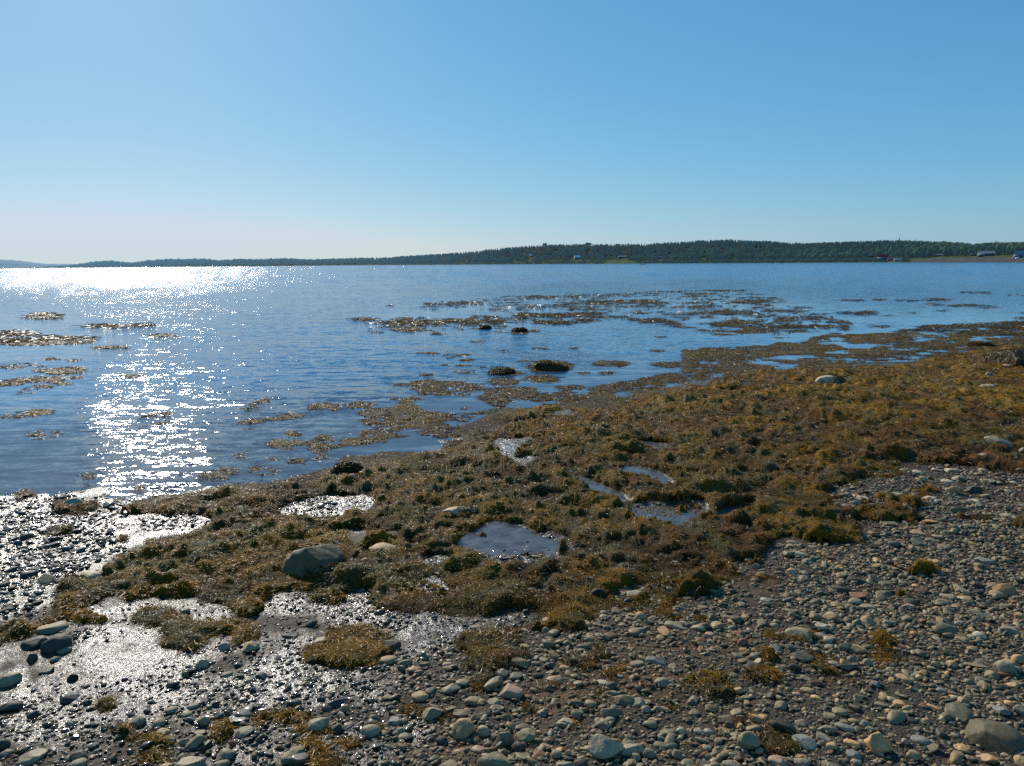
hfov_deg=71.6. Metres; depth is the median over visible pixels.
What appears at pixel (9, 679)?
stone
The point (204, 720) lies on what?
stone
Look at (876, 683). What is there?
stone
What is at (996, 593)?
stone
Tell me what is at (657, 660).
stone
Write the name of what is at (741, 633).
stone
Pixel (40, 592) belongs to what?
stone
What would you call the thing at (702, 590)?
boulder
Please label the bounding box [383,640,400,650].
stone
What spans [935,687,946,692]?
stone
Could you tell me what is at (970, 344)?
boulder
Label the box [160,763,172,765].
stone
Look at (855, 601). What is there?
stone
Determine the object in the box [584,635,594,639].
stone
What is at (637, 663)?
stone
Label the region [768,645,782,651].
stone
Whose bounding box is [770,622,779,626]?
stone
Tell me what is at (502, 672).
stone
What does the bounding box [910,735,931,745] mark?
stone
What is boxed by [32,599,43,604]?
stone
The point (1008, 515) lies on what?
stone
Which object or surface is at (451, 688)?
stone
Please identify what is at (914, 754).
stone
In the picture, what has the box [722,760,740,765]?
stone
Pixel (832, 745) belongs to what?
stone
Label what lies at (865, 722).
stone
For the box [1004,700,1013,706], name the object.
stone
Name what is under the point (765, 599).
stone
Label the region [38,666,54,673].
stone
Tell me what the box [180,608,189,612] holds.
stone
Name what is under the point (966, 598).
stone
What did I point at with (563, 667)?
stone
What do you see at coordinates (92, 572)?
stone
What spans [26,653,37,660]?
stone
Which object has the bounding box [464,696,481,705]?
stone
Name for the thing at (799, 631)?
boulder
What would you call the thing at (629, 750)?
stone
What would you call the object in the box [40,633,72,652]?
boulder
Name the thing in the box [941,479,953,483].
stone
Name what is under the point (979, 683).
stone
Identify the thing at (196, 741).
stone
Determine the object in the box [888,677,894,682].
stone
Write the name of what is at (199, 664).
stone
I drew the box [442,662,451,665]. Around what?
stone
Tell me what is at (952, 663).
stone
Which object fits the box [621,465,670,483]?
tide pool water
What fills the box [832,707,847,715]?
stone
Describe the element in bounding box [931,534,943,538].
stone
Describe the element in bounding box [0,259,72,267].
distant hill
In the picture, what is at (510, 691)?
stone
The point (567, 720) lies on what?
stone
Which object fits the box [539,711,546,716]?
stone
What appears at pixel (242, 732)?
stone
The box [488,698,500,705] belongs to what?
stone
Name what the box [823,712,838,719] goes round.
stone
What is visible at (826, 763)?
stone
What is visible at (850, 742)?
stone
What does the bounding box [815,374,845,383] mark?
boulder
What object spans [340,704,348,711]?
stone
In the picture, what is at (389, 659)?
stone
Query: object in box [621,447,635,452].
boulder
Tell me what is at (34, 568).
stone
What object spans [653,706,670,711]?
stone
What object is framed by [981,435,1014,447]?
boulder
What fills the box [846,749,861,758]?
stone
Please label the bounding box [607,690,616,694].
stone
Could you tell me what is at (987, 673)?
stone
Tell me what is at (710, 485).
seaweed
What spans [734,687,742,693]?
stone
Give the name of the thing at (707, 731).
stone
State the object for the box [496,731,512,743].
stone
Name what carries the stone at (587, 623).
on the ground
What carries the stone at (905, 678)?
on the ground
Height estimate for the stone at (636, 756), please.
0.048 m
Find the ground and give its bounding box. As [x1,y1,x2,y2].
[0,346,1023,765]
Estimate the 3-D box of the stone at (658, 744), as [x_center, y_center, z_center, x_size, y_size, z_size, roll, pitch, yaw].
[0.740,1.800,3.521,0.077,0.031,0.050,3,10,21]
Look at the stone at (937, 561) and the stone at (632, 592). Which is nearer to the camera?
the stone at (632, 592)
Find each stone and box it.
[0,582,10,586]
[0,606,15,612]
[0,672,22,687]
[0,700,22,711]
[0,739,10,749]
[0,749,14,756]
[3,566,19,572]
[18,748,47,765]
[20,636,47,648]
[26,567,42,570]
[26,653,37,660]
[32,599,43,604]
[34,590,44,595]
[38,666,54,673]
[49,656,61,661]
[56,645,71,653]
[67,674,78,680]
[67,757,87,765]
[69,749,88,761]
[75,570,99,577]
[82,699,90,705]
[129,716,146,726]
[150,718,164,729]
[155,728,170,734]
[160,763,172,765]
[165,706,177,713]
[166,736,175,740]
[179,738,189,745]
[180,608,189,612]
[180,711,191,716]
[184,734,203,748]
[187,703,199,708]
[195,660,209,668]
[198,716,209,724]
[212,759,230,765]
[216,748,235,760]
[218,642,229,649]
[220,671,232,677]
[234,726,254,737]
[242,641,259,652]
[281,746,306,764]
[282,631,298,638]
[305,620,317,626]
[308,717,328,731]
[314,636,326,643]
[331,724,341,731]
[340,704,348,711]
[361,724,380,736]
[379,655,397,663]
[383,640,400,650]
[388,716,401,724]
[396,727,404,734]
[397,659,412,665]
[409,666,418,672]
[411,690,429,701]
[421,707,442,720]
[436,736,447,744]
[441,683,460,693]
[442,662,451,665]
[453,709,470,717]
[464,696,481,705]
[470,625,481,629]
[471,745,483,752]
[476,725,489,736]
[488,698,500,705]
[495,668,508,676]
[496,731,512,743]
[499,683,522,698]
[511,742,524,751]
[517,728,537,743]
[539,657,548,662]
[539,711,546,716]
[542,627,548,632]
[547,675,562,682]
[551,750,561,758]
[555,717,573,726]
[556,761,572,765]
[559,665,569,670]
[562,640,571,645]
[573,758,587,765]
[584,620,591,626]
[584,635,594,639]
[584,745,589,751]
[585,699,596,707]
[597,679,607,685]
[605,716,614,721]
[606,681,616,689]
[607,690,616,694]
[618,743,643,756]
[627,590,640,596]
[631,660,643,666]
[631,753,640,760]
[632,697,644,706]
[635,612,645,619]
[641,705,650,712]
[641,748,654,758]
[645,656,665,664]
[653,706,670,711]
[653,741,666,749]
[654,677,669,686]
[664,621,682,629]
[672,749,681,758]
[676,727,684,734]
[691,624,704,631]
[693,728,703,733]
[703,745,711,750]
[704,728,713,734]
[705,632,714,636]
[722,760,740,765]
[725,721,734,727]
[733,631,743,635]
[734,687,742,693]
[736,731,759,748]
[737,638,746,645]
[737,723,744,729]
[745,662,761,667]
[749,653,760,659]
[760,597,770,601]
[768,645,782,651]
[768,755,788,765]
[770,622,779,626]
[775,700,786,709]
[785,568,796,574]
[786,540,798,544]
[786,544,795,547]
[789,651,814,662]
[791,551,805,556]
[792,692,801,696]
[792,734,816,750]
[794,758,811,765]
[795,719,806,726]
[800,675,810,680]
[800,687,814,693]
[810,695,821,699]
[813,621,829,630]
[815,632,825,638]
[816,732,831,742]
[818,725,837,732]
[822,760,835,765]
[823,612,839,620]
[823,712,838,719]
[824,644,833,649]
[826,742,837,749]
[828,660,838,666]
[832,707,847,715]
[833,585,849,591]
[834,722,854,732]
[843,739,860,747]
[845,575,863,582]
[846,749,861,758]
[847,656,856,661]
[848,598,862,604]
[849,592,868,598]
[851,644,867,653]
[853,694,862,701]
[859,719,870,725]
[860,603,876,609]
[860,616,876,625]
[862,658,873,665]
[871,680,880,686]
[874,701,887,707]
[882,619,891,625]
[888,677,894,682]
[892,699,905,706]
[895,673,912,682]
[896,643,906,648]
[901,603,915,608]
[901,738,908,744]
[905,717,917,723]
[906,750,920,760]
[910,529,925,535]
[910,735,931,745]
[911,470,924,473]
[915,674,922,679]
[927,559,943,564]
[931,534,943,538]
[935,598,950,604]
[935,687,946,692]
[937,544,950,549]
[939,593,956,599]
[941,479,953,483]
[944,468,960,472]
[945,486,959,493]
[946,660,957,666]
[950,604,959,607]
[951,750,964,757]
[953,743,970,752]
[954,636,968,642]
[957,596,972,600]
[963,678,973,684]
[964,486,982,492]
[965,646,977,650]
[969,609,985,616]
[972,631,986,638]
[974,556,995,564]
[976,681,991,690]
[978,468,988,471]
[980,479,995,482]
[984,670,998,678]
[988,590,1004,597]
[992,705,1010,714]
[993,660,1016,672]
[999,513,1013,517]
[1000,625,1020,634]
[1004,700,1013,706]
[1006,682,1018,687]
[1011,654,1023,663]
[1013,704,1023,714]
[1013,755,1023,765]
[1014,612,1023,618]
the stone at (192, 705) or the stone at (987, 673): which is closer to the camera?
the stone at (192, 705)
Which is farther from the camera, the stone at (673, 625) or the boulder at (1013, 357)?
the boulder at (1013, 357)
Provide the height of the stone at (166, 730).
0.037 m
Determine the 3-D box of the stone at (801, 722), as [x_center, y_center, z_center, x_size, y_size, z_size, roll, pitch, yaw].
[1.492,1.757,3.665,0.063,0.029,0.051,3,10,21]
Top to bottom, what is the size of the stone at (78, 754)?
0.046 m
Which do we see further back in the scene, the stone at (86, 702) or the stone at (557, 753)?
the stone at (86, 702)
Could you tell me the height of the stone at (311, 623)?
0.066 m
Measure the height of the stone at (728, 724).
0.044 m
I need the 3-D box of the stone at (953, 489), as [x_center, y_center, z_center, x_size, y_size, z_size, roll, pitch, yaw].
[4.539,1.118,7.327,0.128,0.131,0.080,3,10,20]
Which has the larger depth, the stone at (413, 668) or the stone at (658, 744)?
the stone at (413, 668)
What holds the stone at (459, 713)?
on the ground
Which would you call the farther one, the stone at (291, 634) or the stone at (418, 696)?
the stone at (291, 634)
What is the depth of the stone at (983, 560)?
5.58 m
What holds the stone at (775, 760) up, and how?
on the ground
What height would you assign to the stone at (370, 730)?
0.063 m
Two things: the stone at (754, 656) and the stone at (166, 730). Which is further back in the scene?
the stone at (754, 656)
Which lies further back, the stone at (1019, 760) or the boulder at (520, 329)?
the boulder at (520, 329)
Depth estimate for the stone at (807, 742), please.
3.48 m
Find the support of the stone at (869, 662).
on the ground
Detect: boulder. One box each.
[36,621,68,633]
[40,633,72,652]
[51,497,83,507]
[175,756,205,765]
[281,543,348,578]
[330,461,363,473]
[367,542,394,550]
[444,504,476,515]
[452,718,474,739]
[477,751,510,765]
[478,324,491,328]
[487,366,515,374]
[510,327,527,331]
[512,415,524,420]
[532,359,569,370]
[587,588,607,596]
[589,734,624,758]
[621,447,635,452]
[685,584,711,597]
[772,715,796,732]
[785,627,814,640]
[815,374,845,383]
[864,731,892,754]
[965,718,1023,753]
[966,342,995,346]
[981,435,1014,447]
[982,347,1023,367]
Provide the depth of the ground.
4.35 m
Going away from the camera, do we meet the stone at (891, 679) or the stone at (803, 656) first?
the stone at (891, 679)
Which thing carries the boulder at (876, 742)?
on the ground
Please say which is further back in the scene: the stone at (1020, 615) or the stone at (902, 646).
the stone at (1020, 615)
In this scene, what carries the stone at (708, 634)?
on the ground
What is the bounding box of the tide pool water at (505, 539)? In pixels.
[456,520,559,555]
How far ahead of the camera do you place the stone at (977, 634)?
4.52 m
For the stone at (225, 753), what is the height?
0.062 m
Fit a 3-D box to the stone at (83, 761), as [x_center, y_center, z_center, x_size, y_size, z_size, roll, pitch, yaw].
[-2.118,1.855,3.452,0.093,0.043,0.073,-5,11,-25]
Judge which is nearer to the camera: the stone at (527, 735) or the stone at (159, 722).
the stone at (527, 735)
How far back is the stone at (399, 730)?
3.68 m
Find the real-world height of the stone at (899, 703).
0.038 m
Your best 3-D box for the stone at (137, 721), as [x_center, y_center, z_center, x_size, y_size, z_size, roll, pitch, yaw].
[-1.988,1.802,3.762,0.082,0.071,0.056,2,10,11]
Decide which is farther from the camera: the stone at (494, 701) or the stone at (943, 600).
the stone at (943, 600)
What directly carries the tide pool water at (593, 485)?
on the ground
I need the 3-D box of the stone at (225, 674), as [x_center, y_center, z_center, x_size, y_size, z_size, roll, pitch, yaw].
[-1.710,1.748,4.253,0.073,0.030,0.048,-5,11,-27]
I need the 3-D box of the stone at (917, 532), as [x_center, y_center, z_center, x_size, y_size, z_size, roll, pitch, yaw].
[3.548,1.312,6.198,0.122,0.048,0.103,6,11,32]
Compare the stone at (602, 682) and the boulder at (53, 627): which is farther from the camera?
the boulder at (53, 627)
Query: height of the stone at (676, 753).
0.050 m
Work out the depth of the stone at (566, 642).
4.47 m
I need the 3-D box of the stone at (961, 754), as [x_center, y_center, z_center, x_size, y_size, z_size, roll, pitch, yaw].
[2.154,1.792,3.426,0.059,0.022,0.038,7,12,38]
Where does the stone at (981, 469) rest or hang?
on the ground
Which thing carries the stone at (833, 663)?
on the ground
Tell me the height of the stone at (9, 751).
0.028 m
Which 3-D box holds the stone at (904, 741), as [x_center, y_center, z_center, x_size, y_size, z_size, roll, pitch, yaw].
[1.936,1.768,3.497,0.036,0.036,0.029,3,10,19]
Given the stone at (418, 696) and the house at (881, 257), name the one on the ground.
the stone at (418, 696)
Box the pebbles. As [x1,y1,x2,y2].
[0,423,1023,765]
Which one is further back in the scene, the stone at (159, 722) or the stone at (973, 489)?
the stone at (973, 489)
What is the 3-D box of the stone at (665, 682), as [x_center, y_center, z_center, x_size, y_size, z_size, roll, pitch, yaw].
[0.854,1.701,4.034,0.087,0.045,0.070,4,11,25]
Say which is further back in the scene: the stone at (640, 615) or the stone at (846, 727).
the stone at (640, 615)
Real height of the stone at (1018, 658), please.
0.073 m
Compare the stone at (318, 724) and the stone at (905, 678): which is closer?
the stone at (318, 724)
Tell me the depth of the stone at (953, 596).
5.08 m
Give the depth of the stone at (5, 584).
5.59 m
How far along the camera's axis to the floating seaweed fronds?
33.89 m
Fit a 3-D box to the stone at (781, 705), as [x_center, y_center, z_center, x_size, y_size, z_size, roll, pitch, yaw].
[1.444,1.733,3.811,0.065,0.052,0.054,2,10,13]
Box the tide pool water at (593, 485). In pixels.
[569,470,626,499]
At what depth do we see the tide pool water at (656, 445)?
9.79 m
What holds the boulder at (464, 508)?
on the ground
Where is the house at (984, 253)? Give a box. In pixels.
[977,251,994,256]
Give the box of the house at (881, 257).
[877,255,888,260]
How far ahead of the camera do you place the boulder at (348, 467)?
8.67 m
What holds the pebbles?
on the ground
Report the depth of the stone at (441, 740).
3.59 m
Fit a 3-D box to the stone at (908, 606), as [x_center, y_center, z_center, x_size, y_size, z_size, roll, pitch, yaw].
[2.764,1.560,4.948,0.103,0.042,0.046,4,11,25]
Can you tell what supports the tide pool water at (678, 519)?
on the ground
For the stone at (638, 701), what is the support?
on the ground
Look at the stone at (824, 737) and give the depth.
3.53 m
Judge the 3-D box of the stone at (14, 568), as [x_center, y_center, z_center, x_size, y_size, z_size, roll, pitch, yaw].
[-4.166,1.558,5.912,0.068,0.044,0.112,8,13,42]
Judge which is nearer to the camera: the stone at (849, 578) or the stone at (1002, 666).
the stone at (1002, 666)
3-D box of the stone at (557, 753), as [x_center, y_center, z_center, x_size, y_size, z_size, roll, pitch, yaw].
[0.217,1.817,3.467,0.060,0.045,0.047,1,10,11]
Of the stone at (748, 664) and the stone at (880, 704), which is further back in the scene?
the stone at (748, 664)
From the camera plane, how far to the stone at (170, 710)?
3.86 m
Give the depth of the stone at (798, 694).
3.90 m
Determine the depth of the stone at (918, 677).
4.08 m
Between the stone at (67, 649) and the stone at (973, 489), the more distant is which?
the stone at (973, 489)
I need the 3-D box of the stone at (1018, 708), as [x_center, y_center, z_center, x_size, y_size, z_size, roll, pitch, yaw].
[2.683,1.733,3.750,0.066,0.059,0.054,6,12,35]
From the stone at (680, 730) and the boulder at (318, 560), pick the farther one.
the boulder at (318, 560)
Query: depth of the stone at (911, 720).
3.66 m
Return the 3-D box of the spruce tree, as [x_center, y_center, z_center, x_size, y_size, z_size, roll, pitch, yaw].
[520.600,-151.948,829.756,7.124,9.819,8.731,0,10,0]
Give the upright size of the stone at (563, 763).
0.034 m
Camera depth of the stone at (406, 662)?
4.32 m
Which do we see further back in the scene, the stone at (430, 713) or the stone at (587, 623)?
the stone at (587, 623)
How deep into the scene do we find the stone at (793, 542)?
6.07 m
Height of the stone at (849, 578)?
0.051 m
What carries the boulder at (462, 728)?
on the ground
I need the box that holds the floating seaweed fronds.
[0,289,1023,342]
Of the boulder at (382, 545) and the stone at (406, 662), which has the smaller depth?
the stone at (406, 662)
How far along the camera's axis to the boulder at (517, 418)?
11.67 m
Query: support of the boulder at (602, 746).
on the ground
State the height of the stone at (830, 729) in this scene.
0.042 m
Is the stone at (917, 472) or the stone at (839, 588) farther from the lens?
the stone at (917, 472)
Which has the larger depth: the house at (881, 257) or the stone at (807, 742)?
the house at (881, 257)
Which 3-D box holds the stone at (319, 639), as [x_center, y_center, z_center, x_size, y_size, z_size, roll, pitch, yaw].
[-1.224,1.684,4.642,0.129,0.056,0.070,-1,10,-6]
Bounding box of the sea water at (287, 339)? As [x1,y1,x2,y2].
[0,262,1023,501]
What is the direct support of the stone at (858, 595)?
on the ground
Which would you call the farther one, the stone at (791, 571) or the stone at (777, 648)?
the stone at (791, 571)
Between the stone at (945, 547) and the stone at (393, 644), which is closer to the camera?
the stone at (393, 644)
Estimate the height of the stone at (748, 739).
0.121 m
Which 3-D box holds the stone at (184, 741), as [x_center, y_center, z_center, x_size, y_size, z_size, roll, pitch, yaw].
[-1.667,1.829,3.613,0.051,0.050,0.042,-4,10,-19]
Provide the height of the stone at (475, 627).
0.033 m
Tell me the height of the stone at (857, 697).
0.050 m
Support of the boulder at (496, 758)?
on the ground
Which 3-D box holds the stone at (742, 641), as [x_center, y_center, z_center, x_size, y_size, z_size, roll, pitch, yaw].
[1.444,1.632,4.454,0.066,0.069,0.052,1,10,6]
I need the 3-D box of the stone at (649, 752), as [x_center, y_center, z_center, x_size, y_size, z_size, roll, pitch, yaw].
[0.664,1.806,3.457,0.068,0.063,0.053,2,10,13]
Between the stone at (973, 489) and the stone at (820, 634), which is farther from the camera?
the stone at (973, 489)
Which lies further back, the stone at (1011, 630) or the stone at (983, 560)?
the stone at (983, 560)
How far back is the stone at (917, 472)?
8.02 m
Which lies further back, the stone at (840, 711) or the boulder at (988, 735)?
the stone at (840, 711)
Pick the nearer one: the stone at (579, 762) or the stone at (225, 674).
the stone at (579, 762)
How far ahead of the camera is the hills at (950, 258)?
1484.64 m
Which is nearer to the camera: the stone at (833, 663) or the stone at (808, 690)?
the stone at (808, 690)
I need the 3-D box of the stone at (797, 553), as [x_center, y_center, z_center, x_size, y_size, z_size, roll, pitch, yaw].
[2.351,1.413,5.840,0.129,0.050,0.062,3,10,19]
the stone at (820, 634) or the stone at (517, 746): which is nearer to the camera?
the stone at (517, 746)
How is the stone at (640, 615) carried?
on the ground
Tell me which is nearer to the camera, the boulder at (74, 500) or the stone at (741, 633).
the stone at (741, 633)
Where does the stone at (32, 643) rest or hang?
on the ground
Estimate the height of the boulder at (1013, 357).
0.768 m
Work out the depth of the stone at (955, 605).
4.92 m
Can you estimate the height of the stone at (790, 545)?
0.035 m
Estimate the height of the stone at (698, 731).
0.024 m
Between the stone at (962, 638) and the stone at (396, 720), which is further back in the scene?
the stone at (962, 638)
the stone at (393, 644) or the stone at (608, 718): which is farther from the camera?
the stone at (393, 644)
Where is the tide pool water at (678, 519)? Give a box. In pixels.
[631,505,698,524]
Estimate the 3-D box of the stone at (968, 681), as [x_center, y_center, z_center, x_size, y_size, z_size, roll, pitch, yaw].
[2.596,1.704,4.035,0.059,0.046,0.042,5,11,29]
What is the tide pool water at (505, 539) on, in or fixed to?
on the ground
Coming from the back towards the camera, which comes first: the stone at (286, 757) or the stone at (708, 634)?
the stone at (708, 634)
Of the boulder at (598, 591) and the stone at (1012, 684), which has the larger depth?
the boulder at (598, 591)
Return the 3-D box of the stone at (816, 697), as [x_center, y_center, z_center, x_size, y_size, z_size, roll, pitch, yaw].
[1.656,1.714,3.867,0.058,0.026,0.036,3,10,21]
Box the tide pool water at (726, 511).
[719,508,743,515]
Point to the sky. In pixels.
(131, 131)
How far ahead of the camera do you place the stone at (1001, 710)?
3.73 m
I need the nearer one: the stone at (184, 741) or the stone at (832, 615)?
the stone at (184, 741)
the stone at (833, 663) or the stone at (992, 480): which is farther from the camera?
the stone at (992, 480)
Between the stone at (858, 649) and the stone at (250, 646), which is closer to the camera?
the stone at (858, 649)
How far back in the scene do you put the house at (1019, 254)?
691.61 m
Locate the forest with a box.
[42,239,1023,267]
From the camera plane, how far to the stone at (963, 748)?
3.45 m
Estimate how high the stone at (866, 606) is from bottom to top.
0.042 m
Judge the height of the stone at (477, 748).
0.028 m
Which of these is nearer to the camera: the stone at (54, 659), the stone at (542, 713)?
the stone at (542, 713)
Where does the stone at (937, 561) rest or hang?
on the ground
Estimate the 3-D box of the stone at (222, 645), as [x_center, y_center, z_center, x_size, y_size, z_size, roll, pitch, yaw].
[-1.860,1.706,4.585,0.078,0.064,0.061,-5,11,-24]
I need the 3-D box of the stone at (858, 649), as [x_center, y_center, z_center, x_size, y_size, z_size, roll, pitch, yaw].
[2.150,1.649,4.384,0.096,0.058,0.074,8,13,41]
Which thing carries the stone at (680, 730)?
on the ground
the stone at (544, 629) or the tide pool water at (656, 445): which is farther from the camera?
the tide pool water at (656, 445)
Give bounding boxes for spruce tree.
[954,249,960,256]
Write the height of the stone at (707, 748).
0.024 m
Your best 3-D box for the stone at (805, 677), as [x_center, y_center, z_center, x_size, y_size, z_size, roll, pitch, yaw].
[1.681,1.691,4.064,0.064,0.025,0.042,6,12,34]
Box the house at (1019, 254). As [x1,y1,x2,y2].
[1013,251,1023,258]
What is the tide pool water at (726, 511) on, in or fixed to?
on the ground
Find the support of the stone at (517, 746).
on the ground
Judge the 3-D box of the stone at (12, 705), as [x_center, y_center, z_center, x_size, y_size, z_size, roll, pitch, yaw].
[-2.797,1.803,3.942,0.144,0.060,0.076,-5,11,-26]
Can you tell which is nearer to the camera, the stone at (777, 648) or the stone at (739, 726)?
the stone at (739, 726)
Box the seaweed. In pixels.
[0,291,1023,765]
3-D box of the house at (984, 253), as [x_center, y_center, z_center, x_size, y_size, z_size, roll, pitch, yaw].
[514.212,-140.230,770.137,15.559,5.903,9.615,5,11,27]
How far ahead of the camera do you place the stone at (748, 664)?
4.18 m
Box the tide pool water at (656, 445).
[641,440,665,448]
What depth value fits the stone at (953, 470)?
7.99 m
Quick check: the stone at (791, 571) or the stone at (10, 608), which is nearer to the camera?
the stone at (10, 608)
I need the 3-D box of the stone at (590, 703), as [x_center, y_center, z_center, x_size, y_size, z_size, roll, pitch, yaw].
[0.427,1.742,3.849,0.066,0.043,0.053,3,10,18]
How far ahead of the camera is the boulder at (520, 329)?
27.13 m
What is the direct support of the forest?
on the hills at (950, 258)
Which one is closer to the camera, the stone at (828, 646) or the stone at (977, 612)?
the stone at (828, 646)
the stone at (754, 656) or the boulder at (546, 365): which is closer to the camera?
the stone at (754, 656)
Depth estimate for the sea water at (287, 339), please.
24.30 m
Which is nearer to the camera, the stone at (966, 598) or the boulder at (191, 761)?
the boulder at (191, 761)
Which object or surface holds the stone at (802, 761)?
on the ground
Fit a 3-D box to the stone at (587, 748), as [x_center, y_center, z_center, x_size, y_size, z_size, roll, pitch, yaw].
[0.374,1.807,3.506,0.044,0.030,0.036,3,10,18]
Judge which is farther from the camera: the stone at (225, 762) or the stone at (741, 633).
the stone at (741, 633)
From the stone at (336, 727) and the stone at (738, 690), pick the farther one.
the stone at (738, 690)
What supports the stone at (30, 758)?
on the ground
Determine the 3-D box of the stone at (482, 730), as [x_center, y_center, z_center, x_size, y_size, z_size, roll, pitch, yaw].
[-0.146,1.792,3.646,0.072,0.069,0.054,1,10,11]
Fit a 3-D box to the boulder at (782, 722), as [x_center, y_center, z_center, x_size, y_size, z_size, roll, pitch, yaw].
[1.389,1.752,3.609,0.116,0.099,0.074,6,11,33]
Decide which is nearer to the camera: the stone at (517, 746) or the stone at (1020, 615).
the stone at (517, 746)
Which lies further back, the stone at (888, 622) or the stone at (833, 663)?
the stone at (888, 622)
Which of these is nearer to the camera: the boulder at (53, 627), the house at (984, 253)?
the boulder at (53, 627)
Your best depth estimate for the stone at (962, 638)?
4.49 m
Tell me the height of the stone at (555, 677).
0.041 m
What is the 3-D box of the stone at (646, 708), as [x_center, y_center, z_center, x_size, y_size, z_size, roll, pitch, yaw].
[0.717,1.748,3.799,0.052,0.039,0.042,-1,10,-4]
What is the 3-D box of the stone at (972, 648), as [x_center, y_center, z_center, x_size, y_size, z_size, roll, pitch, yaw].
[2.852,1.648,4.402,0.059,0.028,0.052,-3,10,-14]
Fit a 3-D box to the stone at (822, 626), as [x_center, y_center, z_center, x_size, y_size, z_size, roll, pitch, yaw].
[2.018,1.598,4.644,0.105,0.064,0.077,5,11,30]
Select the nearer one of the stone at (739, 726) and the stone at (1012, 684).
the stone at (739, 726)
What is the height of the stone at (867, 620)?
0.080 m
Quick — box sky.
[0,0,1023,263]
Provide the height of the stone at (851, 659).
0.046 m
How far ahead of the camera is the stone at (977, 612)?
4.81 m
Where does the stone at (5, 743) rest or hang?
on the ground
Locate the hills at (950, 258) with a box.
[24,242,1023,267]
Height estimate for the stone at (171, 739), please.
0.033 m
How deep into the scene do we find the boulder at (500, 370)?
16.87 m
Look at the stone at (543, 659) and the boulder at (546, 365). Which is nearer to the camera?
the stone at (543, 659)
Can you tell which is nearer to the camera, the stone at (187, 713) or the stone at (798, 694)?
the stone at (187, 713)
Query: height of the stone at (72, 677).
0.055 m
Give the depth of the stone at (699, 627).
4.63 m
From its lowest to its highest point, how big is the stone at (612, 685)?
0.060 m
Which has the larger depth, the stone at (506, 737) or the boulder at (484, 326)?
the boulder at (484, 326)

